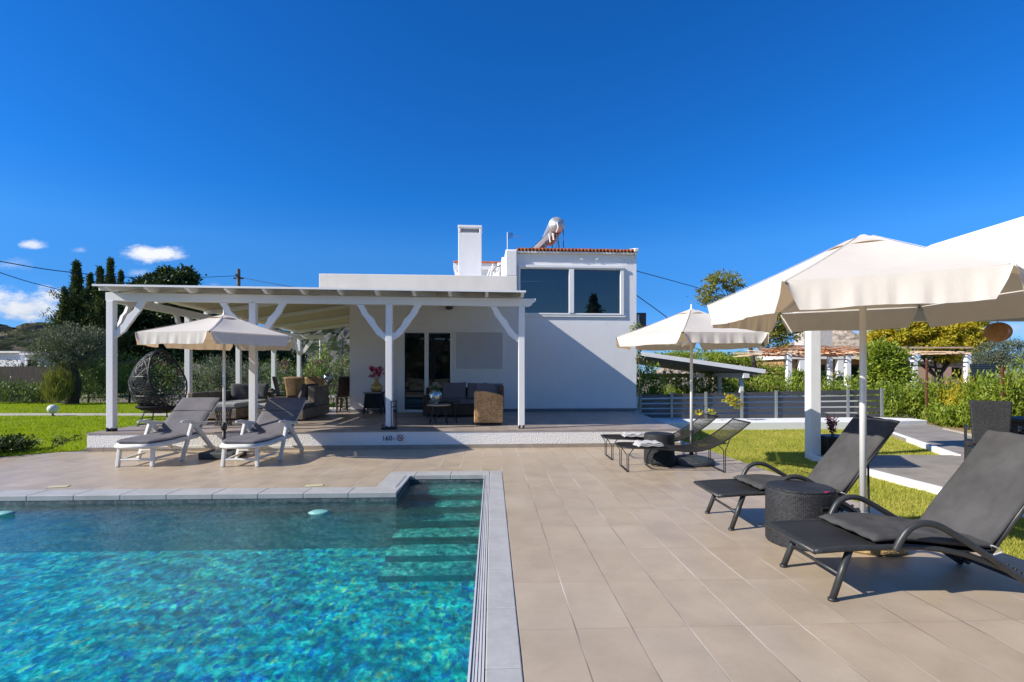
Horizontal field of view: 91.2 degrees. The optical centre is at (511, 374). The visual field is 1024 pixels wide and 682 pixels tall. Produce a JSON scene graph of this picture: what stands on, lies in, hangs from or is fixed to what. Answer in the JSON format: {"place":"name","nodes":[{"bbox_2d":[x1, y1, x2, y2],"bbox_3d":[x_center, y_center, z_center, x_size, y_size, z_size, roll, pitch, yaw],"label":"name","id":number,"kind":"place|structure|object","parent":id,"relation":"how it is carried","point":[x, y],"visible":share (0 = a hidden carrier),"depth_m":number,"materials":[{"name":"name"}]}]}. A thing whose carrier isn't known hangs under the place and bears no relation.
{"place":"outdoors","nodes":[
{"label":"outdoors","id":0,"kind":"place"},
{"bbox_2d":[0,351,45,365],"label":"white house","id":1,"kind":"structure","parent":0,"point":[6,355],"depth_m":70.00,"materials":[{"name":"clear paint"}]},
{"bbox_2d":[0,322,53,351],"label":"hill","id":2,"kind":"structure","parent":0,"point":[8,342],"depth_m":234.75,"materials":[{"name":"plant"}]},
{"bbox_2d":[0,413,170,415],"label":"garden path","id":3,"kind":"structure","parent":0,"point":[81,414],"depth_m":16.55,"materials":[{"name":"concrete"}]},
{"bbox_2d":[0,402,335,456],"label":"lawn","id":4,"kind":"structure","parent":0,"point":[331,405],"depth_m":13.40,"materials":[{"name":"plant"}]},
{"bbox_2d":[0,432,44,452],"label":"shrub","id":5,"kind":"object","parent":4,"relation":"on","point":[32,443],"visible":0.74,"depth_m":8.64,"materials":[{"name":"green plant"}]},
{"bbox_2d":[0,376,47,402],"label":"oleander shrub","id":6,"kind":"object","parent":4,"relation":"on","point":[24,390],"visible":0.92,"depth_m":22.95,"materials":[{"name":"green plant"}]},
{"bbox_2d":[0,366,52,401],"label":"reed fence","id":7,"kind":"object","parent":4,"relation":"on","point":[23,372],"visible":0.4,"depth_m":24.60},
{"bbox_2d":[35,362,83,404],"bbox_3d":[-19.675,0.237,21.920,1.752,2.244,1.616,0,0,0],"label":"grass clump","id":8,"kind":"object","parent":4,"relation":"on","point":[57,382],"visible":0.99,"depth_m":21.76,"materials":[{"name":"plant"}]},
{"bbox_2d":[13,321,105,403],"bbox_3d":[-19.975,-0.498,22.748,3.600,3.897,3.325,0,0,-27],"label":"olive tree","id":9,"kind":"object","parent":4,"relation":"on","point":[67,354],"visible":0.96,"depth_m":22.38,"materials":[{"name":"green plant"}]},
{"bbox_2d":[69,354,103,402],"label":"oleander shrub","id":10,"kind":"object","parent":4,"relation":"on","point":[85,387],"visible":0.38,"depth_m":23.72,"materials":[{"name":"green plant"}]},
{"bbox_2d":[85,349,126,402],"bbox_3d":[-19.055,-0.061,23.733,2.008,2.908,1.803,0,0,0],"label":"oleander shrub","id":11,"kind":"object","parent":4,"relation":"on","point":[103,377],"visible":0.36,"depth_m":23.48,"materials":[{"name":"green plant"}]},
{"bbox_2d":[103,350,143,402],"bbox_3d":[-18.010,0.133,23.549,1.692,2.521,1.934,0,0,-22],"label":"oleander shrub","id":12,"kind":"object","parent":4,"relation":"on","point":[124,387],"visible":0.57,"depth_m":23.31,"materials":[{"name":"green plant"}]},
{"bbox_2d":[146,350,183,402],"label":"oleander shrub","id":13,"kind":"object","parent":4,"relation":"on","point":[163,373],"visible":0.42,"depth_m":23.23,"materials":[{"name":"green plant"}]},
{"bbox_2d":[164,352,204,402],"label":"oleander shrub","id":14,"kind":"object","parent":4,"relation":"on","point":[173,379],"visible":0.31,"depth_m":23.08,"materials":[{"name":"green plant"}]},
{"bbox_2d":[193,351,282,391],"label":"olive tree","id":15,"kind":"object","parent":4,"relation":"on","point":[216,372],"visible":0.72,"depth_m":20.41,"materials":[{"name":"green plant"}]},
{"bbox_2d":[264,352,306,393],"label":"oleander shrub","id":16,"kind":"object","parent":4,"relation":"on","point":[287,374],"visible":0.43,"depth_m":23.18,"materials":[{"name":"green plant"}]},
{"bbox_2d":[308,350,343,401],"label":"oleander shrub","id":17,"kind":"object","parent":4,"relation":"on","point":[321,367],"visible":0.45,"depth_m":23.26,"materials":[{"name":"green plant"}]},
{"bbox_2d":[0,548,474,681],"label":"pool floor","id":18,"kind":"structure","parent":0,"point":[371,624],"depth_m":4.03,"materials":[{"name":"tile"}]},
{"bbox_2d":[0,479,483,552],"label":"pool wall","id":19,"kind":"structure","parent":18,"relation":"on","point":[368,536],"depth_m":5.60,"materials":[{"name":"tile"}]},
{"bbox_2d":[0,471,522,681],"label":"pool coping","id":20,"kind":"object","parent":19,"relation":"on","point":[503,659],"visible":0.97,"depth_m":5.54,"materials":[{"name":"grey stone"}]},
{"bbox_2d":[396,477,489,681],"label":"overflow channel","id":21,"kind":"object","parent":19,"relation":"on","point":[403,487],"visible":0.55,"depth_m":3.10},
{"bbox_2d":[395,474,488,681],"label":"overflow grate","id":22,"kind":"object","parent":21,"relation":"on","point":[482,564],"visible":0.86,"depth_m":2.99,"materials":[{"name":"plastic"}]},
{"bbox_2d":[378,489,482,575],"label":"pool steps","id":23,"kind":"structure","parent":18,"relation":"on","point":[426,550],"depth_m":5.40,"materials":[{"name":"tile"}]},
{"bbox_2d":[377,494,481,581],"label":"step risers","id":24,"kind":"object","parent":23,"relation":"attached to","point":[429,540],"visible":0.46,"depth_m":5.44,"materials":[{"name":"tile"}]},
{"bbox_2d":[129,326,349,379],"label":"hill","id":25,"kind":"structure","parent":0,"point":[333,338],"depth_m":153.46,"materials":[{"name":"plant"}]},
{"bbox_2d":[0,482,482,681],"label":"pool water","id":26,"kind":"structure","parent":0,"point":[253,656],"depth_m":3.51,"materials":[{"name":"liquid"}]},
{"bbox_2d":[0,441,1023,681],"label":"pool deck","id":27,"kind":"structure","parent":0,"point":[640,571],"depth_m":3.28,"materials":[{"name":"tile"}]},
{"bbox_2d":[114,397,219,466],"bbox_3d":[-5.482,0.876,8.029,0.736,0.944,1.746,0,0,-2],"label":"resin lounger","id":28,"kind":"object","parent":27,"relation":"on","point":[186,420],"visible":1,"depth_m":8.09,"materials":[{"name":"plastic"}]},
{"bbox_2d":[135,310,294,459],"bbox_3d":[-4.663,0.147,8.110,2.347,2.385,2.238,0,0,0],"label":"parasol","id":29,"kind":"object","parent":27,"relation":"on","point":[224,332],"visible":0.98,"depth_m":7.68,"materials":[{"name":"beige fabric"}]},
{"bbox_2d":[219,397,306,466],"bbox_3d":[-3.955,0.876,8.029,0.736,0.944,1.746,0,0,-1],"label":"resin lounger","id":30,"kind":"object","parent":27,"relation":"on","point":[276,421],"visible":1,"depth_m":8.14,"materials":[{"name":"plastic"}]},
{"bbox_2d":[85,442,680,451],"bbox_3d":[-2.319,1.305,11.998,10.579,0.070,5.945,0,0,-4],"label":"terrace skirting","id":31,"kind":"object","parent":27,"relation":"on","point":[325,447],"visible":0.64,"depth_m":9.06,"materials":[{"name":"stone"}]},
{"bbox_2d":[601,413,717,459],"bbox_3d":[2.345,0.991,8.115,1.762,0.693,0.581,0,0,-1],"label":"wire lounger","id":32,"kind":"object","parent":27,"relation":"on","point":[682,434],"visible":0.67,"depth_m":8.10,"materials":[{"name":"black metal"}]},
{"bbox_2d":[644,432,674,464],"bbox_3d":[2.235,1.115,7.620,0.450,0.449,0.450,0,0,0],"label":"drum table","id":33,"kind":"object","parent":27,"relation":"on","point":[665,438],"visible":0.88,"depth_m":7.47,"materials":[{"name":"black wicker"}]},
{"bbox_2d":[651,450,677,466],"bbox_3d":[2.242,1.217,7.316,0.395,0.286,0.141,0,0,0],"label":"dark bag","id":34,"kind":"object","parent":27,"relation":"on","point":[664,458],"visible":0.93,"depth_m":7.31,"materials":[{"name":"black fabric"}]},
{"bbox_2d":[615,418,750,472],"bbox_3d":[2.375,0.991,7.125,1.762,0.693,0.581,0,0,1],"label":"wire lounger","id":35,"kind":"object","parent":27,"relation":"on","point":[678,448],"visible":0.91,"depth_m":7.09,"materials":[{"name":"black metal"}]},
{"bbox_2d":[633,440,663,446],"bbox_3d":[1.932,0.981,7.120,0.367,0.079,0.303,0,0,-2],"label":"towel","id":36,"kind":"object","parent":35,"relation":"on","point":[646,443],"visible":1,"depth_m":7.00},
{"bbox_2d":[616,304,768,466],"bbox_3d":[2.712,0.138,7.587,2.326,2.405,2.142,0,0,0],"label":"parasol","id":37,"kind":"object","parent":27,"relation":"on","point":[689,329],"visible":0.94,"depth_m":7.25,"materials":[{"name":"beige fabric"}]},
{"bbox_2d":[693,415,899,530],"bbox_3d":[2.552,0.865,4.585,1.586,0.959,0.667,0,0,0],"label":"sling lounger","id":38,"kind":"object","parent":27,"relation":"on","point":[836,467],"visible":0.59,"depth_m":4.53,"materials":[{"name":"fabric"}]},
{"bbox_2d":[765,480,837,551],"bbox_3d":[2.315,1.118,4.024,0.504,0.444,0.517,0,0,0],"label":"drum table","id":39,"kind":"object","parent":27,"relation":"on","point":[790,499],"visible":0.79,"depth_m":3.88,"materials":[{"name":"black wicker"}]},
{"bbox_2d":[707,234,1023,555],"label":"parasol","id":40,"kind":"object","parent":27,"relation":"on","point":[860,276],"visible":0.87,"depth_m":3.60,"materials":[{"name":"beige fabric"}]},
{"bbox_2d":[764,430,1023,601],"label":"sling lounger","id":41,"kind":"object","parent":27,"relation":"on","point":[976,504],"visible":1,"depth_m":3.18,"materials":[{"name":"fabric"}]},
{"bbox_2d":[0,0,1023,372],"label":"sky","id":42,"kind":"structure","parent":0,"point":[282,142],"materials":[{"name":"blue"}]},
{"bbox_2d":[61,377,1021,419],"bbox_3d":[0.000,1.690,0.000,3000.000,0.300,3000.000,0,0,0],"label":"ground","id":43,"kind":"structure","parent":0,"point":[124,399],"depth_m":36.86,"materials":[{"name":"plant"}]},
{"bbox_2d":[30,285,95,388],"bbox_3d":[-29.620,-2.183,33.402,4.830,7.464,4.848,0,0,-27],"label":"conifer","id":44,"kind":"object","parent":43,"relation":"on","point":[64,307],"visible":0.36,"depth_m":32.82,"materials":[{"name":"green plant"}]},
{"bbox_2d":[0,258,144,392],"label":"conifer","id":45,"kind":"object","parent":43,"relation":"on","point":[75,286],"visible":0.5,"depth_m":33.70,"materials":[{"name":"green plant"}]},
{"bbox_2d":[52,265,135,394],"bbox_3d":[-27.957,-3.009,33.354,6.608,8.898,5.224,0,0,42],"label":"conifer","id":46,"kind":"object","parent":43,"relation":"on","point":[97,307],"visible":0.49,"depth_m":33.72,"materials":[{"name":"green plant"}]},
{"bbox_2d":[56,256,157,391],"bbox_3d":[-28.602,-3.538,36.182,6.442,9.974,5.830,0,0,9],"label":"conifer","id":47,"kind":"object","parent":43,"relation":"on","point":[110,266],"visible":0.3,"depth_m":35.98,"materials":[{"name":"green plant"}]},
{"bbox_2d":[117,263,234,390],"bbox_3d":[-26.846,-3.776,38.193,10.705,10.259,8.243,0,0,0],"label":"evergreen tree","id":48,"kind":"object","parent":43,"relation":"on","point":[183,275],"visible":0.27,"depth_m":37.56,"materials":[{"name":"green plant"}]},
{"bbox_2d":[194,314,310,389],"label":"evergreen tree","id":49,"kind":"object","parent":43,"relation":"on","point":[280,354],"visible":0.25,"depth_m":41.34,"materials":[{"name":"green plant"}]},
{"bbox_2d":[92,284,535,431],"bbox_3d":[-3.710,-0.350,13.898,7.752,3.820,10.039,0,0,-4],"label":"pergola","id":50,"kind":"object","parent":43,"relation":"on","point":[293,310],"visible":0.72,"depth_m":9.33,"materials":[{"name":"white paint"}]},
{"bbox_2d":[303,339,331,383],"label":"bush","id":51,"kind":"object","parent":43,"relation":"on","point":[322,356],"visible":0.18,"depth_m":26.82,"materials":[{"name":"green plant"}]},
{"bbox_2d":[331,345,349,403],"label":"oleander shrub","id":52,"kind":"object","parent":43,"relation":"on","point":[343,361],"visible":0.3,"depth_m":23.79,"materials":[{"name":"green plant"}]},
{"bbox_2d":[87,430,679,447],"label":"terrace plinth","id":53,"kind":"structure","parent":43,"relation":"on","point":[408,438],"depth_m":9.09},
{"bbox_2d":[86,409,680,433],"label":"terrace floor","id":54,"kind":"structure","parent":53,"relation":"on","point":[342,420],"depth_m":10.45,"materials":[{"name":"tile"}]},
{"bbox_2d":[128,349,187,426],"bbox_3d":[-7.177,0.251,10.150,0.934,1.532,0.970,0,0,0],"label":"egg chair","id":55,"kind":"object","parent":54,"relation":"on","point":[144,403],"visible":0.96,"depth_m":10.01,"materials":[{"name":"wicker"}]},
{"bbox_2d":[188,383,273,420],"bbox_3d":[-6.660,0.618,12.051,1.050,0.805,2.060,0,0,-4],"label":"wicker sofa","id":56,"kind":"object","parent":54,"relation":"on","point":[237,398],"visible":0.63,"depth_m":12.16,"materials":[{"name":"fabric"}]},
{"bbox_2d":[258,383,328,419],"bbox_3d":[-5.129,0.603,11.835,1.055,0.775,1.860,0,0,-4],"label":"sofa","id":57,"kind":"object","parent":54,"relation":"on","point":[316,395],"visible":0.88,"depth_m":11.75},
{"bbox_2d":[284,377,303,396],"bbox_3d":[-5.739,0.536,13.375,0.505,0.969,0.597,0,0,-8],"label":"dining chair","id":58,"kind":"object","parent":54,"relation":"on","point":[293,385],"visible":0.7,"depth_m":13.14,"materials":[{"name":"wicker"}]},
{"bbox_2d":[329,376,349,412],"bbox_3d":[-4.681,0.536,13.568,0.597,0.969,0.505,0,0,25],"label":"dining chair","id":59,"kind":"object","parent":54,"relation":"on","point":[343,386],"visible":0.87,"depth_m":13.41,"materials":[{"name":"wood"}]},
{"bbox_2d":[363,392,385,413],"bbox_3d":[-3.580,0.739,13.050,0.497,0.567,0.497,0,0,-4],"label":"side table","id":60,"kind":"object","parent":54,"relation":"on","point":[372,400],"visible":0.97,"depth_m":12.85,"materials":[{"name":"wood"}]},
{"bbox_2d":[368,366,383,391],"bbox_3d":[-3.508,0.103,13.046,0.440,0.702,0.374,0,0,0],"label":"flower vase","id":61,"kind":"object","parent":60,"relation":"on","point":[376,386],"visible":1,"depth_m":12.97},
{"bbox_2d":[427,404,450,424],"bbox_3d":[-1.510,0.816,10.320,0.490,0.413,0.490,0,0,0],"label":"round table","id":62,"kind":"object","parent":54,"relation":"on","point":[433,405],"visible":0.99,"depth_m":10.22,"materials":[{"name":"black metal"}]},
{"bbox_2d":[429,382,442,403],"bbox_3d":[-1.576,0.377,10.335,0.269,0.461,0.348,0,0,-21],"label":"hydrangea vase","id":63,"kind":"object","parent":62,"relation":"on","point":[435,395],"visible":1,"depth_m":10.25,"materials":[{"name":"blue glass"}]},
{"bbox_2d":[423,382,480,414],"bbox_3d":[-1.222,0.581,12.362,1.850,0.779,0.830,0,0,-4],"label":"woven sofa","id":64,"kind":"object","parent":54,"relation":"on","point":[462,393],"visible":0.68,"depth_m":12.26,"materials":[{"name":"fabric"}]},
{"bbox_2d":[474,383,503,425],"bbox_3d":[-0.480,0.600,10.428,0.605,0.840,0.860,0,0,-4],"label":"cane armchair","id":65,"kind":"object","parent":54,"relation":"on","point":[488,402],"visible":1,"depth_m":10.00,"materials":[{"name":"beige wicker"}]},
{"bbox_2d":[319,225,638,412],"bbox_3d":[-1.005,-1.351,16.680,8.599,5.883,6.366,0,0,-4],"label":"villa","id":66,"kind":"object","parent":43,"relation":"on","point":[580,314],"visible":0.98,"depth_m":13.79,"materials":[{"name":"paint"}]},
{"bbox_2d":[402,330,451,411],"bbox_3d":[-2.293,-0.086,13.611,1.332,2.208,0.110,0,0,-4],"label":"door","id":67,"kind":"structure","parent":66,"relation":"in","point":[426,333],"depth_m":13.56,"materials":[{"name":"white glass"}]},
{"bbox_2d":[532,217,564,247],"bbox_3d":[0.989,-4.121,15.817,1.094,1.242,1.759,0,0,-4],"label":"water heater","id":68,"kind":"object","parent":66,"relation":"on","point":[553,230],"visible":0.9,"depth_m":15.11,"materials":[{"name":"metal"}]},
{"bbox_2d":[518,265,625,317],"bbox_3d":[1.661,-2.288,13.822,2.976,1.414,0.145,0,0,-4],"label":"window","id":69,"kind":"structure","parent":66,"relation":"in","point":[571,268],"depth_m":13.77,"materials":[{"name":"white plastic"}]},
{"bbox_2d":[630,322,649,411],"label":"creeper","id":70,"kind":"object","parent":66,"relation":"attached to","point":[637,359],"visible":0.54,"depth_m":13.93,"materials":[{"name":"green plant"}]},
{"bbox_2d":[636,356,664,396],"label":"hedge shrub","id":71,"kind":"object","parent":43,"relation":"on","point":[654,388],"visible":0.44,"depth_m":20.29,"materials":[{"name":"green plant"}]},
{"bbox_2d":[657,367,697,393],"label":"hedge shrub","id":72,"kind":"object","parent":43,"relation":"on","point":[675,389],"visible":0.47,"depth_m":22.74,"materials":[{"name":"green plant"}]},
{"bbox_2d":[636,351,765,392],"bbox_3d":[8.648,0.297,23.893,7.096,2.486,6.615,0,0,0],"label":"carport","id":73,"kind":"object","parent":43,"relation":"on","point":[724,370],"visible":0.45,"depth_m":21.07,"materials":[{"name":"white paint"}]},
{"bbox_2d":[693,370,734,392],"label":"hedge shrub","id":74,"kind":"object","parent":43,"relation":"on","point":[708,386],"visible":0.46,"depth_m":23.69,"materials":[{"name":"green plant"}]},
{"bbox_2d":[686,268,804,390],"bbox_3d":[14.416,-2.510,31.070,7.114,8.123,3.678,0,0,0],"label":"feathery tree","id":75,"kind":"object","parent":43,"relation":"on","point":[778,331],"visible":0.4,"depth_m":30.80,"materials":[{"name":"green plant"}]},
{"bbox_2d":[636,396,858,413],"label":"boundary wall","id":76,"kind":"structure","parent":43,"relation":"on","point":[637,407],"depth_m":16.57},
{"bbox_2d":[653,348,854,385],"bbox_3d":[16.787,-0.357,35.728,14.031,3.795,7.740,0,0,16],"label":"hedge tree","id":77,"kind":"object","parent":43,"relation":"on","point":[717,356],"visible":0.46,"depth_m":34.76,"materials":[{"name":"green plant"}]},
{"bbox_2d":[744,371,785,391],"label":"hedge shrub","id":78,"kind":"object","parent":43,"relation":"on","point":[763,386],"visible":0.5,"depth_m":23.65,"materials":[{"name":"green plant"}]},
{"bbox_2d":[653,417,926,429],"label":"wall","id":79,"kind":"structure","parent":43,"relation":"on","point":[771,423],"depth_m":13.58,"materials":[{"name":"paint"}]},
{"bbox_2d":[694,392,743,416],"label":"fence creeper","id":80,"kind":"object","parent":79,"relation":"on","point":[728,397],"visible":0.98,"depth_m":13.97,"materials":[{"name":"yellow plant"}]},
{"bbox_2d":[639,388,883,418],"bbox_3d":[7.385,0.893,14.695,7.583,0.972,0.064,0,0,-6],"label":"slat fence","id":81,"kind":"object","parent":79,"relation":"on","point":[776,399],"visible":0.72,"depth_m":14.70,"materials":[{"name":"metal"}]},
{"bbox_2d":[774,369,822,395],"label":"hedge shrub","id":82,"kind":"object","parent":43,"relation":"on","point":[794,387],"visible":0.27,"depth_m":23.69,"materials":[{"name":"green plant"}]},
{"bbox_2d":[804,374,857,395],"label":"hedge shrub","id":83,"kind":"object","parent":43,"relation":"on","point":[829,387],"visible":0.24,"depth_m":22.67,"materials":[{"name":"green plant"}]},
{"bbox_2d":[732,345,972,394],"bbox_3d":[20.740,-0.136,29.000,15.143,3.351,4.806,0,0,0],"label":"cane pergola","id":84,"kind":"object","parent":43,"relation":"on","point":[829,352],"visible":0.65,"depth_m":26.96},
{"bbox_2d":[852,333,921,392],"bbox_3d":[14.238,-0.017,19.015,2.094,3.119,1.738,0,0,0],"label":"young tree","id":85,"kind":"object","parent":43,"relation":"on","point":[897,364],"visible":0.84,"depth_m":18.65,"materials":[{"name":"green plant"}]},
{"bbox_2d":[855,322,994,382],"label":"yellowing tree","id":86,"kind":"object","parent":43,"relation":"on","point":[923,334],"visible":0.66,"depth_m":40.87,"materials":[{"name":"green plant"}]},
{"bbox_2d":[927,421,970,432],"bbox_3d":[21.906,1.472,14.456,22.907,0.076,15.568,0,0,0],"label":"planting bed","id":87,"kind":"object","parent":43,"relation":"on","point":[961,428],"depth_m":13.34,"materials":[{"name":"stone"}]},
{"bbox_2d":[867,374,922,418],"bbox_3d":[12.288,0.751,16.174,1.746,1.605,1.698,0,0,0],"label":"hedge shrub","id":88,"kind":"object","parent":87,"relation":"on","point":[892,411],"visible":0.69,"depth_m":15.82,"materials":[{"name":"green plant"}]},
{"bbox_2d":[892,369,942,419],"bbox_3d":[12.848,0.699,15.868,1.662,1.760,1.572,0,0,-13],"label":"hedge shrub","id":89,"kind":"object","parent":87,"relation":"on","point":[918,388],"visible":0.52,"depth_m":15.70,"materials":[{"name":"green plant"}]},
{"bbox_2d":[911,370,969,422],"bbox_3d":[12.951,0.651,15.162,1.583,1.819,1.453,0,0,-13],"label":"hedge shrub","id":90,"kind":"object","parent":87,"relation":"on","point":[945,387],"visible":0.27,"depth_m":15.02,"materials":[{"name":"green plant"}]},
{"bbox_2d":[916,398,968,427],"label":"hedge shrub","id":91,"kind":"object","parent":87,"relation":"on","point":[945,415],"visible":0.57,"depth_m":13.87,"materials":[{"name":"green plant"}]},
{"bbox_2d":[950,399,970,428],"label":"hedge shrub","id":92,"kind":"object","parent":87,"relation":"on","point":[965,418],"visible":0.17,"depth_m":13.38,"materials":[{"name":"green plant"}]},
{"bbox_2d":[929,367,992,406],"bbox_3d":[13.113,0.675,14.609,1.554,1.819,1.480,0,0,-20],"label":"hedge shrub","id":93,"kind":"object","parent":87,"relation":"on","point":[953,397],"visible":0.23,"depth_m":14.50,"materials":[{"name":"green plant"}]},
{"bbox_2d":[955,362,1008,411],"bbox_3d":[12.894,0.590,13.647,1.584,1.928,1.428,0,0,0],"label":"hedge shrub","id":94,"kind":"object","parent":87,"relation":"on","point":[968,390],"visible":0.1,"depth_m":13.78,"materials":[{"name":"green plant"}]},
{"bbox_2d":[962,363,1023,421],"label":"hedge shrub","id":95,"kind":"object","parent":87,"relation":"on","point":[992,396],"visible":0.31,"depth_m":12.87,"materials":[{"name":"green plant"}]},
{"bbox_2d":[977,353,1023,415],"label":"hedge shrub","id":96,"kind":"object","parent":87,"relation":"on","point":[1017,382],"visible":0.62,"depth_m":12.56,"materials":[{"name":"green plant"}]},
{"bbox_2d":[970,364,995,391],"bbox_3d":[22.555,0.317,24.020,1.224,1.660,0.080,0,0,0],"label":"slatted screen","id":97,"kind":"object","parent":43,"relation":"on","point":[982,367],"visible":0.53,"depth_m":23.98,"materials":[{"name":"black metal"}]},
{"bbox_2d":[967,336,1023,376],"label":"olive tree","id":98,"kind":"object","parent":43,"relation":"on","point":[999,357],"visible":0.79,"depth_m":29.72,"materials":[{"name":"green plant"}]},
{"bbox_2d":[747,355,858,390],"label":"stone house","id":99,"kind":"structure","parent":0,"point":[838,363],"depth_m":44.00,"materials":[{"name":"paint"}]},
{"bbox_2d":[794,330,831,350],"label":"tower","id":100,"kind":"structure","parent":0,"point":[826,338],"depth_m":60.00,"materials":[{"name":"paint"}]},
{"bbox_2d":[637,330,1017,380],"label":"hill","id":101,"kind":"structure","parent":0,"point":[844,338],"depth_m":139.78,"materials":[{"name":"plant"}]},
{"bbox_2d":[681,429,1023,559],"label":"side lawn","id":102,"kind":"structure","parent":0,"point":[1008,545],"depth_m":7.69,"materials":[{"name":"plant"}]},
{"bbox_2d":[821,413,839,454],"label":"potted plant","id":103,"kind":"object","parent":102,"relation":"on","point":[828,441],"visible":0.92,"depth_m":8.69,"materials":[{"name":"purple plant"}]},
{"bbox_2d":[817,425,974,486],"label":"side terrace","id":104,"kind":"structure","parent":0,"point":[938,470],"depth_m":8.27,"materials":[{"name":"concrete"}]},
{"bbox_2d":[792,216,1023,457],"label":"gazebo","id":105,"kind":"object","parent":104,"relation":"on","point":[1003,241],"visible":0.18,"depth_m":8.50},
{"bbox_2d":[983,322,1012,341],"bbox_3d":[7.360,-0.814,7.600,0.326,0.640,0.326,0,0,0],"label":"pendant lamp","id":106,"kind":"object","parent":105,"relation":"hanging from","point":[997,332],"visible":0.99,"depth_m":7.53,"materials":[{"name":"wicker"}]},
{"bbox_2d":[809,432,1023,517],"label":"kerb","id":107,"kind":"structure","parent":104,"relation":"on","point":[920,485],"depth_m":7.09,"materials":[{"name":"concrete"}]},
{"bbox_2d":[964,400,1014,459],"bbox_3d":[6.926,0.886,7.295,0.500,1.030,0.530,0,0,38],"label":"back chair","id":108,"kind":"object","parent":104,"relation":"on","point":[985,416],"visible":0.74,"depth_m":7.12,"materials":[{"name":"black wicker"}]},
{"bbox_2d":[906,359,983,387],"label":"building","id":109,"kind":"structure","parent":0,"point":[949,370],"depth_m":52.00,"materials":[{"name":"paint"}]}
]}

